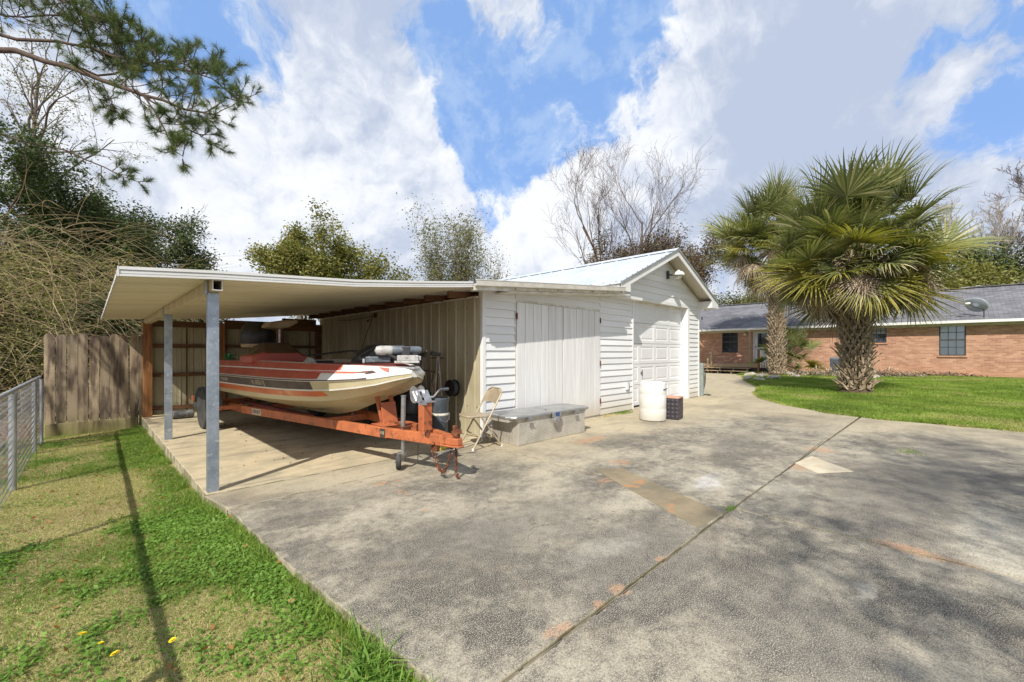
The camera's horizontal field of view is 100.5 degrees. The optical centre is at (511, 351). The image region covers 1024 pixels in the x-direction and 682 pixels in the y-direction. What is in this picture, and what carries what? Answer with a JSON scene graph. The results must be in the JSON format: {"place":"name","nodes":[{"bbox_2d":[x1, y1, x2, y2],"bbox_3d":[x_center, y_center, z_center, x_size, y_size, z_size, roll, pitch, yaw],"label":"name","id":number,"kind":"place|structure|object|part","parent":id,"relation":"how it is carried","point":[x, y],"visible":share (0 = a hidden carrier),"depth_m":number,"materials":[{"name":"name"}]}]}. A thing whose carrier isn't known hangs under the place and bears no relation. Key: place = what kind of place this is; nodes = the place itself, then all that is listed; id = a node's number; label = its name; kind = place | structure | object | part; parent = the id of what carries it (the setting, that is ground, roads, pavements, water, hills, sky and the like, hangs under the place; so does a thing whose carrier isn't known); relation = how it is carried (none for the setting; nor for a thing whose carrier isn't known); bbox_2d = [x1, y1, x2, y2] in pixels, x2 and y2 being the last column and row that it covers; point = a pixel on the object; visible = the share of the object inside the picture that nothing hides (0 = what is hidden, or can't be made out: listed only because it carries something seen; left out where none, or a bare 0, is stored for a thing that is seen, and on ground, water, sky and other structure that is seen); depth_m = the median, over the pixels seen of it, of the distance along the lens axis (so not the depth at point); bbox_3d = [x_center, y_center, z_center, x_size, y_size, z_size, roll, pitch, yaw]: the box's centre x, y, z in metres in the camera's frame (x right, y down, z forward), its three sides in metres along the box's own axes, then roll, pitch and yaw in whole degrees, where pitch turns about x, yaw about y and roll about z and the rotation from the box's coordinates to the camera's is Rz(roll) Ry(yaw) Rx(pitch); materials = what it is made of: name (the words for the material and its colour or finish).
{"place":"outdoors","nodes":[
{"label":"outdoors","id":0,"kind":"place"},
{"bbox_2d":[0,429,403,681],"bbox_3d":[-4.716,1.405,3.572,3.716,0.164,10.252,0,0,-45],"label":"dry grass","id":1,"kind":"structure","parent":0,"point":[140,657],"depth_m":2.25,"materials":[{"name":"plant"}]},
{"bbox_2d":[222,353,236,358],"bbox_3d":[-4.806,0.075,7.238,0.193,0.100,0.193,0,0,0],"label":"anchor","id":2,"kind":"object","parent":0,"point":[228,355],"visible":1,"depth_m":7.20,"materials":[{"name":"green metal"}]},
{"bbox_2d":[0,373,733,681],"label":"ground","id":3,"kind":"structure","parent":0,"point":[126,628],"depth_m":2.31,"materials":[{"name":"plant"}]},
{"bbox_2d":[0,424,38,477],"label":"leaf litter","id":4,"kind":"object","parent":3,"relation":"on","point":[5,467],"visible":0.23,"depth_m":6.93,"materials":[{"name":"brown plant"}]},
{"bbox_2d":[0,376,43,510],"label":"chain link fence","id":5,"kind":"object","parent":3,"relation":"on","point":[12,394],"visible":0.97,"depth_m":4.68,"materials":[{"name":"metal"}]},
{"bbox_2d":[0,279,89,412],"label":"evergreen tree","id":6,"kind":"object","parent":3,"relation":"on","point":[25,352],"visible":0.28,"depth_m":10.48,"materials":[{"name":"green plant"}]},
{"bbox_2d":[0,196,112,334],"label":"evergreen tree","id":7,"kind":"object","parent":3,"relation":"on","point":[53,223],"visible":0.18,"depth_m":13.20,"materials":[{"name":"green plant"}]},
{"bbox_2d":[1,181,141,299],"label":"evergreen tree","id":8,"kind":"object","parent":3,"relation":"on","point":[116,203],"visible":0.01,"depth_m":15.70,"materials":[{"name":"green plant"}]},
{"bbox_2d":[0,109,163,391],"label":"evergreen tree","id":9,"kind":"object","parent":3,"relation":"on","point":[41,180],"visible":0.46,"depth_m":13.17,"materials":[{"name":"green plant"}]},
{"bbox_2d":[78,631,86,651],"bbox_3d":[-1.953,1.322,1.936,0.037,0.097,0.036,0,0,-30],"label":"dandelion","id":10,"kind":"object","parent":3,"relation":"on","point":[82,633],"visible":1,"depth_m":1.93,"materials":[{"name":"yellow plant"}]},
{"bbox_2d":[0,4,179,389],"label":"tall tree","id":11,"kind":"object","parent":3,"relation":"on","point":[33,113],"visible":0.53,"depth_m":16.28,"materials":[{"name":"grey plant"}]},
{"bbox_2d":[44,334,142,436],"bbox_3d":[-7.635,0.586,7.866,1.374,1.829,0.093,0,0,-45],"label":"wooden fence","id":12,"kind":"object","parent":3,"relation":"on","point":[71,351],"visible":0.82,"depth_m":7.79,"materials":[{"name":"brown wood"}]},
{"bbox_2d":[97,641,103,662],"bbox_3d":[-1.811,1.323,1.875,0.025,0.093,0.025,0,0,-36],"label":"dandelion","id":13,"kind":"object","parent":3,"relation":"on","point":[100,649],"visible":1,"depth_m":1.87,"materials":[{"name":"yellow plant"}]},
{"bbox_2d":[0,125,207,431],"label":"vine thicket","id":14,"kind":"object","parent":3,"relation":"on","point":[42,285],"visible":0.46,"depth_m":9.74,"materials":[{"name":"brown plant"}]},
{"bbox_2d":[110,650,118,673],"bbox_3d":[-1.689,1.322,1.809,0.034,0.096,0.035,0,0,-43],"label":"dandelion","id":15,"kind":"object","parent":3,"relation":"on","point":[115,652],"visible":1,"depth_m":1.81,"materials":[{"name":"yellow plant"}]},
{"bbox_2d":[2,199,227,321],"bbox_3d":[-14.250,-2.241,15.904,5.810,7.566,6.512,0,0,15],"label":"evergreen tree","id":16,"kind":"object","parent":3,"relation":"on","point":[189,248],"visible":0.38,"depth_m":16.46,"materials":[{"name":"green plant"}]},
{"bbox_2d":[0,157,236,413],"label":"vine thicket","id":17,"kind":"object","parent":3,"relation":"on","point":[85,282],"visible":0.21,"depth_m":11.12,"materials":[{"name":"brown plant"}]},
{"bbox_2d":[58,290,188,402],"bbox_3d":[-10.918,-0.138,12.220,3.174,3.343,2.767,0,0,-19],"label":"evergreen tree","id":18,"kind":"object","parent":3,"relation":"on","point":[115,328],"visible":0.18,"depth_m":11.45,"materials":[{"name":"green plant"}]},
{"bbox_2d":[2,211,255,412],"bbox_3d":[-11.059,-1.162,13.060,7.459,5.259,7.150,0,0,-5],"label":"vine thicket","id":19,"kind":"object","parent":3,"relation":"on","point":[108,293],"visible":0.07,"depth_m":12.27,"materials":[{"name":"brown plant"}]},
{"bbox_2d":[0,0,266,197],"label":"pine tree","id":20,"kind":"object","parent":3,"relation":"on","point":[125,61],"visible":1,"depth_m":9.64,"materials":[{"name":"green plant"}]},
{"bbox_2d":[91,205,216,321],"bbox_3d":[-14.659,-2.488,16.700,5.310,8.057,5.652,0,0,-45],"label":"twiggy tree","id":21,"kind":"object","parent":3,"relation":"on","point":[166,234],"visible":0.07,"depth_m":17.89,"materials":[{"name":"brown plant"}]},
{"bbox_2d":[1,431,339,681],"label":"dry leaves","id":22,"kind":"object","parent":3,"relation":"on","point":[170,664],"visible":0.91,"depth_m":2.64,"materials":[{"name":"brown plant"}]},
{"bbox_2d":[168,637,175,655],"bbox_3d":[-1.512,1.321,1.894,0.029,0.090,0.029,0,0,3],"label":"dandelion","id":23,"kind":"object","parent":3,"relation":"on","point":[172,639],"visible":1,"depth_m":1.90,"materials":[{"name":"yellow plant"}]},
{"bbox_2d":[184,318,233,322],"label":"evergreen tree","id":24,"kind":"object","parent":3,"relation":"on","point":[201,320],"visible":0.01,"depth_m":18.76,"materials":[{"name":"green plant"}]},
{"bbox_2d":[0,428,420,681],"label":"clover","id":25,"kind":"object","parent":3,"relation":"on","point":[172,579],"visible":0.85,"depth_m":2.49,"materials":[{"name":"green plant"}]},
{"bbox_2d":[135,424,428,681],"bbox_3d":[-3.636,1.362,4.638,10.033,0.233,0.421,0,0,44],"label":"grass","id":26,"kind":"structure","parent":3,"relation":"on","point":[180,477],"depth_m":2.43,"materials":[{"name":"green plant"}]},
{"bbox_2d":[238,220,350,321],"bbox_3d":[-12.278,-3.293,25.134,5.769,9.664,5.848,0,0,-45],"label":"oak tree","id":27,"kind":"object","parent":3,"relation":"on","point":[283,257],"visible":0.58,"depth_m":24.27,"materials":[{"name":"green plant"}]},
{"bbox_2d":[289,196,369,279],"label":"oak tree","id":28,"kind":"object","parent":3,"relation":"on","point":[339,246],"visible":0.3,"depth_m":24.77,"materials":[{"name":"green plant"}]},
{"bbox_2d":[275,603,442,681],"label":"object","id":29,"kind":"object","parent":3,"relation":"on","point":[360,668],"visible":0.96,"depth_m":1.77,"materials":[{"name":"green plant"}]},
{"bbox_2d":[326,240,420,280],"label":"oak tree","id":30,"kind":"object","parent":3,"relation":"on","point":[372,269],"visible":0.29,"depth_m":25.18,"materials":[{"name":"green plant"}]},
{"bbox_2d":[396,182,488,281],"bbox_3d":[-3.337,-4.233,25.994,6.424,11.550,6.121,0,0,28],"label":"thin tree","id":31,"kind":"object","parent":3,"relation":"on","point":[433,266],"visible":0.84,"depth_m":25.66,"materials":[{"name":"green plant"}]},
{"bbox_2d":[409,194,499,283],"bbox_3d":[-3.410,-4.043,27.518,6.686,11.164,8.111,0,0,-45],"label":"thin tree","id":32,"kind":"object","parent":3,"relation":"on","point":[467,260],"visible":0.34,"depth_m":26.94,"materials":[{"name":"green plant"}]},
{"bbox_2d":[479,241,517,279],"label":"thin tree","id":33,"kind":"object","parent":3,"relation":"on","point":[494,275],"visible":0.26,"depth_m":29.39,"materials":[{"name":"grey plant"}]},
{"bbox_2d":[541,138,682,263],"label":"bare tree","id":34,"kind":"object","parent":3,"relation":"on","point":[599,216],"visible":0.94,"depth_m":44.68,"materials":[{"name":"plant"}]},
{"bbox_2d":[578,223,686,263],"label":"russet tree","id":35,"kind":"object","parent":3,"relation":"on","point":[626,253],"visible":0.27,"depth_m":45.65,"materials":[{"name":"brown plant"}]},
{"bbox_2d":[580,130,716,255],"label":"bare tree","id":36,"kind":"object","parent":3,"relation":"on","point":[660,214],"visible":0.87,"depth_m":45.80,"materials":[{"name":"brown plant"}]},
{"bbox_2d":[673,238,717,289],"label":"russet tree","id":37,"kind":"object","parent":3,"relation":"on","point":[690,254],"visible":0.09,"depth_m":54.74,"materials":[{"name":"brown plant"}]},
{"bbox_2d":[653,218,744,288],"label":"russet tree","id":38,"kind":"object","parent":3,"relation":"on","point":[701,270],"visible":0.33,"depth_m":43.60,"materials":[{"name":"brown plant"}]},
{"bbox_2d":[712,288,738,304],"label":"backyard tree","id":39,"kind":"object","parent":3,"relation":"on","point":[723,301],"depth_m":49.30,"materials":[{"name":"green plant"}]},
{"bbox_2d":[721,286,768,304],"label":"backyard tree","id":40,"kind":"object","parent":3,"relation":"on","point":[737,300],"visible":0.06,"depth_m":46.84,"materials":[{"name":"green plant"}]},
{"bbox_2d":[933,264,984,289],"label":"backyard tree","id":41,"kind":"object","parent":3,"relation":"on","point":[954,278],"visible":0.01,"depth_m":32.16,"materials":[{"name":"green plant"}]},
{"bbox_2d":[921,194,1015,276],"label":"leafless tree","id":42,"kind":"object","parent":3,"relation":"on","point":[951,222],"visible":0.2,"depth_m":38.33,"materials":[{"name":"brown plant"}]},
{"bbox_2d":[935,252,1023,287],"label":"backyard tree","id":43,"kind":"object","parent":3,"relation":"on","point":[990,278],"visible":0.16,"depth_m":30.82,"materials":[{"name":"green plant"}]},
{"bbox_2d":[939,229,1023,282],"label":"backyard tree","id":44,"kind":"object","parent":3,"relation":"on","point":[998,258],"visible":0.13,"depth_m":32.79,"materials":[{"name":"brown plant"}]},
{"bbox_2d":[957,191,1023,264],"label":"leafless tree","id":45,"kind":"object","parent":3,"relation":"on","point":[999,216],"visible":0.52,"depth_m":37.81,"materials":[{"name":"grey plant"}]},
{"bbox_2d":[969,218,1023,260],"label":"leafless tree","id":46,"kind":"object","parent":3,"relation":"on","point":[1018,239],"visible":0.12,"depth_m":39.21,"materials":[{"name":"plant"}]},
{"bbox_2d":[983,158,1023,267],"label":"leafless tree","id":47,"kind":"object","parent":3,"relation":"on","point":[1016,179],"visible":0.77,"depth_m":33.24,"materials":[{"name":"brown plant"}]},
{"bbox_2d":[432,445,447,451],"bbox_3d":[-0.943,1.200,5.558,0.100,0.160,0.250,0,0,25],"label":"yellow block","id":48,"kind":"object","parent":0,"point":[438,448],"depth_m":5.46,"materials":[{"name":"paint"}]},
{"bbox_2d":[0,0,1023,324],"label":"sky","id":49,"kind":"structure","parent":0,"point":[363,102],"materials":[{"name":"blue"}]},
{"bbox_2d":[142,373,1023,681],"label":"driveway","id":50,"kind":"structure","parent":0,"point":[626,547],"depth_m":2.89,"materials":[{"name":"concrete"}]},
{"bbox_2d":[172,409,193,418],"bbox_3d":[-6.299,1.195,8.149,0.164,0.162,0.335,0,0,41],"label":"corrugated pipe","id":51,"kind":"object","parent":50,"relation":"on","point":[179,414],"visible":0.96,"depth_m":8.10,"materials":[{"name":"grey plastic"}]},
{"bbox_2d":[101,266,472,492],"bbox_3d":[-3.965,0.158,7.037,3.990,2.245,6.625,0,0,-45],"label":"carport","id":52,"kind":"object","parent":50,"relation":"on","point":[180,358],"visible":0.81,"depth_m":6.03,"materials":[{"name":"white metal"}]},
{"bbox_2d":[186,409,399,468],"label":"leaf crumbs","id":53,"kind":"object","parent":50,"relation":"on","point":[283,440],"visible":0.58,"depth_m":6.46,"materials":[{"name":"brown plant"}]},
{"bbox_2d":[192,386,463,478],"bbox_3d":[-2.757,0.826,6.210,6.135,0.911,2.040,0,0,42],"label":"trailer","id":54,"kind":"object","parent":50,"relation":"on","point":[422,430],"visible":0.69,"depth_m":4.96,"materials":[{"name":"orange paint"}]},
{"bbox_2d":[205,320,424,413],"bbox_3d":[-2.998,0.213,6.429,5.308,1.546,1.834,0,0,42],"label":"bass boat","id":55,"kind":"object","parent":54,"relation":"on","point":[268,368],"visible":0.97,"depth_m":5.33,"materials":[{"name":"plastic"}]},
{"bbox_2d":[368,390,433,423],"bbox_3d":[-1.921,0.976,7.288,0.535,0.600,1.250,0,0,-45],"label":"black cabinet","id":56,"kind":"object","parent":50,"relation":"on","point":[373,407],"visible":0.18,"depth_m":6.98,"materials":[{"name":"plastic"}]},
{"bbox_3d":[-2.328,0.976,7.328,0.013,0.520,0.600,0,0,-45],"label":"door","id":57,"kind":"part","parent":56,"relation":"part of","materials":[{"name":"black plastic"}]},
{"bbox_3d":[-1.891,0.976,6.888,0.013,0.520,0.600,0,0,-45],"label":"door","id":58,"kind":"part","parent":56,"relation":"part of","materials":[{"name":"black plastic"}]},
{"bbox_2d":[372,398,432,427],"bbox_3d":[-1.766,0.795,6.676,1.194,0.959,0.690,0,0,33],"label":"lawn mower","id":59,"kind":"object","parent":50,"relation":"on","point":[411,411],"visible":0.18,"depth_m":6.38,"materials":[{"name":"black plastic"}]},
{"bbox_2d":[394,354,420,388],"bbox_3d":[-1.733,0.614,7.084,0.581,1.295,0.218,0,0,37],"label":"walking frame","id":60,"kind":"object","parent":50,"relation":"on","point":[419,364],"visible":0.02,"depth_m":6.93,"materials":[{"name":"metal"}]},
{"bbox_2d":[417,350,441,396],"bbox_3d":[-1.279,0.614,6.655,0.218,1.295,0.581,0,0,-35],"label":"walking frame","id":61,"kind":"object","parent":50,"relation":"on","point":[432,353],"visible":0.61,"depth_m":6.45,"materials":[{"name":"metal"}]},
{"bbox_2d":[429,357,443,395],"bbox_3d":[-1.327,0.677,6.821,0.355,1.174,0.336,0,0,-45],"label":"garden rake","id":62,"kind":"object","parent":50,"relation":"on","point":[434,375],"visible":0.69,"depth_m":6.83,"materials":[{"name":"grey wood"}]},
{"bbox_2d":[431,396,449,431],"bbox_3d":[-1.053,0.965,6.255,0.270,0.590,0.270,0,0,-45],"label":"grey bucket","id":63,"kind":"object","parent":50,"relation":"on","point":[440,408],"visible":0.87,"depth_m":6.16,"materials":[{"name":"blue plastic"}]},
{"bbox_2d":[434,438,482,457],"bbox_3d":[-0.666,1.268,5.650,0.099,0.018,1.176,0,0,27],"label":"loose hose","id":64,"kind":"object","parent":50,"relation":"on","point":[458,448],"visible":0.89,"depth_m":5.59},
{"bbox_2d":[303,279,633,437],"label":"storage shed","id":65,"kind":"structure","parent":50,"relation":"on","point":[522,344],"depth_m":7.33,"materials":[{"name":"white metal"}]},
{"bbox_2d":[337,313,376,349],"bbox_3d":[-3.364,-0.347,9.188,0.074,0.872,1.872,0,0,-45],"label":"hanging rope","id":66,"kind":"object","parent":65,"relation":"hanging from","point":[374,315],"visible":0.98,"depth_m":8.79,"materials":[{"name":"brown fabric"}]},
{"bbox_2d":[445,379,459,396],"bbox_3d":[-0.899,0.560,6.605,0.172,0.257,0.260,0,0,-45],"label":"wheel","id":67,"kind":"object","parent":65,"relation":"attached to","point":[453,386],"visible":0.93,"depth_m":6.54,"materials":[{"name":"black plastic"}]},
{"bbox_2d":[459,386,502,450],"bbox_3d":[-0.438,0.887,5.801,0.580,0.786,0.471,0,0,-34],"label":"folding chair","id":68,"kind":"object","parent":50,"relation":"on","point":[494,394],"visible":0.94,"depth_m":5.80,"materials":[{"name":"beige paint"}]},
{"bbox_2d":[486,403,587,445],"bbox_3d":[0.445,1.073,6.444,1.760,0.414,0.682,0,0,-43],"label":"truck toolbox","id":69,"kind":"object","parent":50,"relation":"on","point":[523,426],"visible":0.94,"depth_m":6.12,"materials":[{"name":"metal"}]},
{"bbox_2d":[611,410,633,414],"bbox_3d":[2.278,1.264,8.948,1.048,0.056,0.608,0,0,-45],"label":"joint weed","id":70,"kind":"object","parent":50,"relation":"on","point":[626,411],"visible":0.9,"depth_m":8.88,"materials":[{"name":"green plant"}]},
{"bbox_2d":[639,381,666,421],"bbox_3d":[2.643,0.924,7.968,0.484,0.712,0.500,0,0,-45],"label":"plastic barrel","id":71,"kind":"object","parent":50,"relation":"on","point":[652,401],"visible":1,"depth_m":7.77,"materials":[{"name":"white plastic"}]},
{"bbox_2d":[666,395,683,419],"bbox_3d":[3.076,1.065,8.156,0.330,0.430,0.330,0,0,37],"label":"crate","id":72,"kind":"object","parent":50,"relation":"on","point":[674,407],"visible":0.9,"depth_m":8.02,"materials":[{"name":"plastic"}]},
{"bbox_2d":[699,363,710,395],"bbox_3d":[5.618,0.805,12.433,0.568,0.950,0.270,0,0,-45],"label":"hose post","id":73,"kind":"object","parent":50,"relation":"on","point":[702,378],"visible":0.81,"depth_m":12.24,"materials":[{"name":"plastic"}]},
{"bbox_2d":[726,504,737,512],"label":"joint weed","id":74,"kind":"object","parent":50,"relation":"on","point":[731,507],"visible":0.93,"depth_m":3.47,"materials":[{"name":"green plant"}]},
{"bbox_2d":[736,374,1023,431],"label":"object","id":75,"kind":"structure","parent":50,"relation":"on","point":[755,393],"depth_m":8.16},
{"bbox_2d":[895,448,926,455],"bbox_3d":[5.068,1.270,5.415,0.739,0.045,0.375,0,0,-45],"label":"joint weed","id":76,"kind":"object","parent":50,"relation":"on","point":[910,451],"visible":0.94,"depth_m":5.40,"materials":[{"name":"green plant"}]},
{"bbox_2d":[476,248,718,405],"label":"garage","id":77,"kind":"structure","parent":0,"point":[666,331],"depth_m":10.95,"materials":[{"name":"white siding"},{"name":"pale galvanized metal roofing"},{"name":"white paint"}]},
{"bbox_2d":[634,302,680,405],"bbox_3d":[3.565,0.046,10.685,3.118,2.427,0.040,0,0,-45],"label":"garage door","id":78,"kind":"structure","parent":77,"relation":"in","point":[657,349],"depth_m":10.78,"materials":[{"name":"paint"}]},
{"bbox_2d":[666,270,684,278],"bbox_3d":[4.148,-1.938,10.728,0.300,0.225,0.390,0,0,-45],"label":"wall lamp","id":79,"kind":"object","parent":77,"relation":"attached to","point":[678,274],"visible":1,"depth_m":10.66,"materials":[{"name":"grey plastic"}]},
{"bbox_2d":[737,371,1023,429],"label":"lawn","id":80,"kind":"structure","parent":0,"point":[875,394],"depth_m":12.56,"materials":[{"name":"green plant"}]},
{"bbox_2d":[743,372,756,376],"bbox_3d":[11.850,1.157,21.180,0.628,0.264,0.451,-9,-8,25],"label":"rock","id":81,"kind":"object","parent":80,"relation":"on","point":[752,373],"visible":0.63,"depth_m":21.04,"materials":[{"name":"beige stone"}]},
{"bbox_2d":[757,349,767,371],"bbox_3d":[14.213,0.545,23.863,0.140,1.370,0.856,0,0,-45],"label":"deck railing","id":82,"kind":"object","parent":80,"relation":"on","point":[759,357],"visible":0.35,"depth_m":24.07,"materials":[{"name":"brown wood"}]},
{"bbox_2d":[696,161,832,374],"bbox_3d":[13.339,-4.077,21.571,6.720,10.754,7.169,0,0,-45],"label":"palm tree","id":83,"kind":"object","parent":80,"relation":"on","point":[752,229],"visible":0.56,"depth_m":21.00,"materials":[{"name":"green plant"}]},
{"bbox_2d":[766,375,780,378],"bbox_3d":[11.590,1.161,18.859,0.580,0.264,0.455,-9,-15,37],"label":"rock","id":84,"kind":"object","parent":80,"relation":"on","point":[774,376],"visible":0.62,"depth_m":18.70,"materials":[{"name":"grey stone"}]},
{"bbox_2d":[748,326,829,373],"bbox_3d":[14.156,0.079,22.204,3.732,3.165,3.053,0,0,7],"label":"shrub","id":85,"kind":"object","parent":80,"relation":"on","point":[797,339],"visible":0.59,"depth_m":21.79,"materials":[{"name":"green plant"}]},
{"bbox_2d":[755,365,901,375],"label":"dead fronds","id":86,"kind":"object","parent":80,"relation":"on","point":[813,372],"visible":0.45,"depth_m":20.99,"materials":[{"name":"brown plant"}]},
{"bbox_2d":[830,357,839,373],"bbox_3d":[17.169,0.750,22.306,0.900,0.920,0.900,0,0,-45],"label":"air conditioner","id":87,"kind":"object","parent":80,"relation":"on","point":[834,360],"visible":0.38,"depth_m":22.18,"materials":[{"name":"grey paint"}]},
{"bbox_2d":[699,283,1023,377],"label":"brick house","id":88,"kind":"structure","parent":80,"relation":"on","point":[989,344],"depth_m":21.13,"materials":[{"name":"brown brick"}]},
{"bbox_2d":[721,333,738,353],"bbox_3d":[13.923,-0.591,27.171,0.150,1.458,1.056,0,0,-45],"label":"window","id":89,"kind":"structure","parent":88,"relation":"in","point":[729,341],"depth_m":27.19,"materials":[{"name":"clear glass"}]},
{"bbox_2d":[704,330,768,373],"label":"wooden deck","id":90,"kind":"structure","parent":88,"relation":"attached to","point":[731,368],"depth_m":25.39,"materials":[{"name":"brown wood"}]},
{"bbox_2d":[753,332,768,362],"bbox_3d":[15.243,-0.320,25.842,0.130,2.000,1.027,0,0,-45],"label":"front door","id":91,"kind":"structure","parent":88,"relation":"in","point":[758,337],"depth_m":26.03,"materials":[{"name":"white glass"}]},
{"bbox_2d":[871,328,887,343],"bbox_3d":[19.003,-0.853,22.063,0.160,0.934,0.730,0,0,-45],"label":"window","id":92,"kind":"structure","parent":88,"relation":"in","point":[882,332],"depth_m":22.04,"materials":[{"name":"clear glass"}]},
{"bbox_2d":[938,326,967,356],"bbox_3d":[20.877,-0.529,20.176,0.160,1.582,0.989,0,0,-45],"label":"window","id":93,"kind":"structure","parent":88,"relation":"in","point":[952,339],"depth_m":20.22,"materials":[{"name":"grey glass"}]},
{"bbox_2d":[965,298,988,317],"bbox_3d":[21.273,-1.940,19.489,0.678,1.075,0.739,0,0,-45],"label":"satellite dish","id":94,"kind":"object","parent":88,"relation":"attached to","point":[979,304],"visible":0.94,"depth_m":19.41,"materials":[{"name":"metal"}]},
{"bbox_2d":[746,137,1008,392],"bbox_3d":[10.188,-2.374,12.826,6.045,7.448,5.750,0,0,-18],"label":"palm tree","id":95,"kind":"object","parent":80,"relation":"on","point":[853,291],"visible":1,"depth_m":12.00,"materials":[{"name":"green plant"}]},
{"bbox_2d":[874,367,930,376],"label":"dead fronds","id":96,"kind":"object","parent":80,"relation":"on","point":[900,373],"visible":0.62,"depth_m":19.87,"materials":[{"name":"brown plant"}]},
{"bbox_2d":[894,368,990,376],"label":"dead fronds","id":97,"kind":"object","parent":80,"relation":"on","point":[926,373],"visible":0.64,"depth_m":20.28,"materials":[{"name":"brown plant"}]}
]}

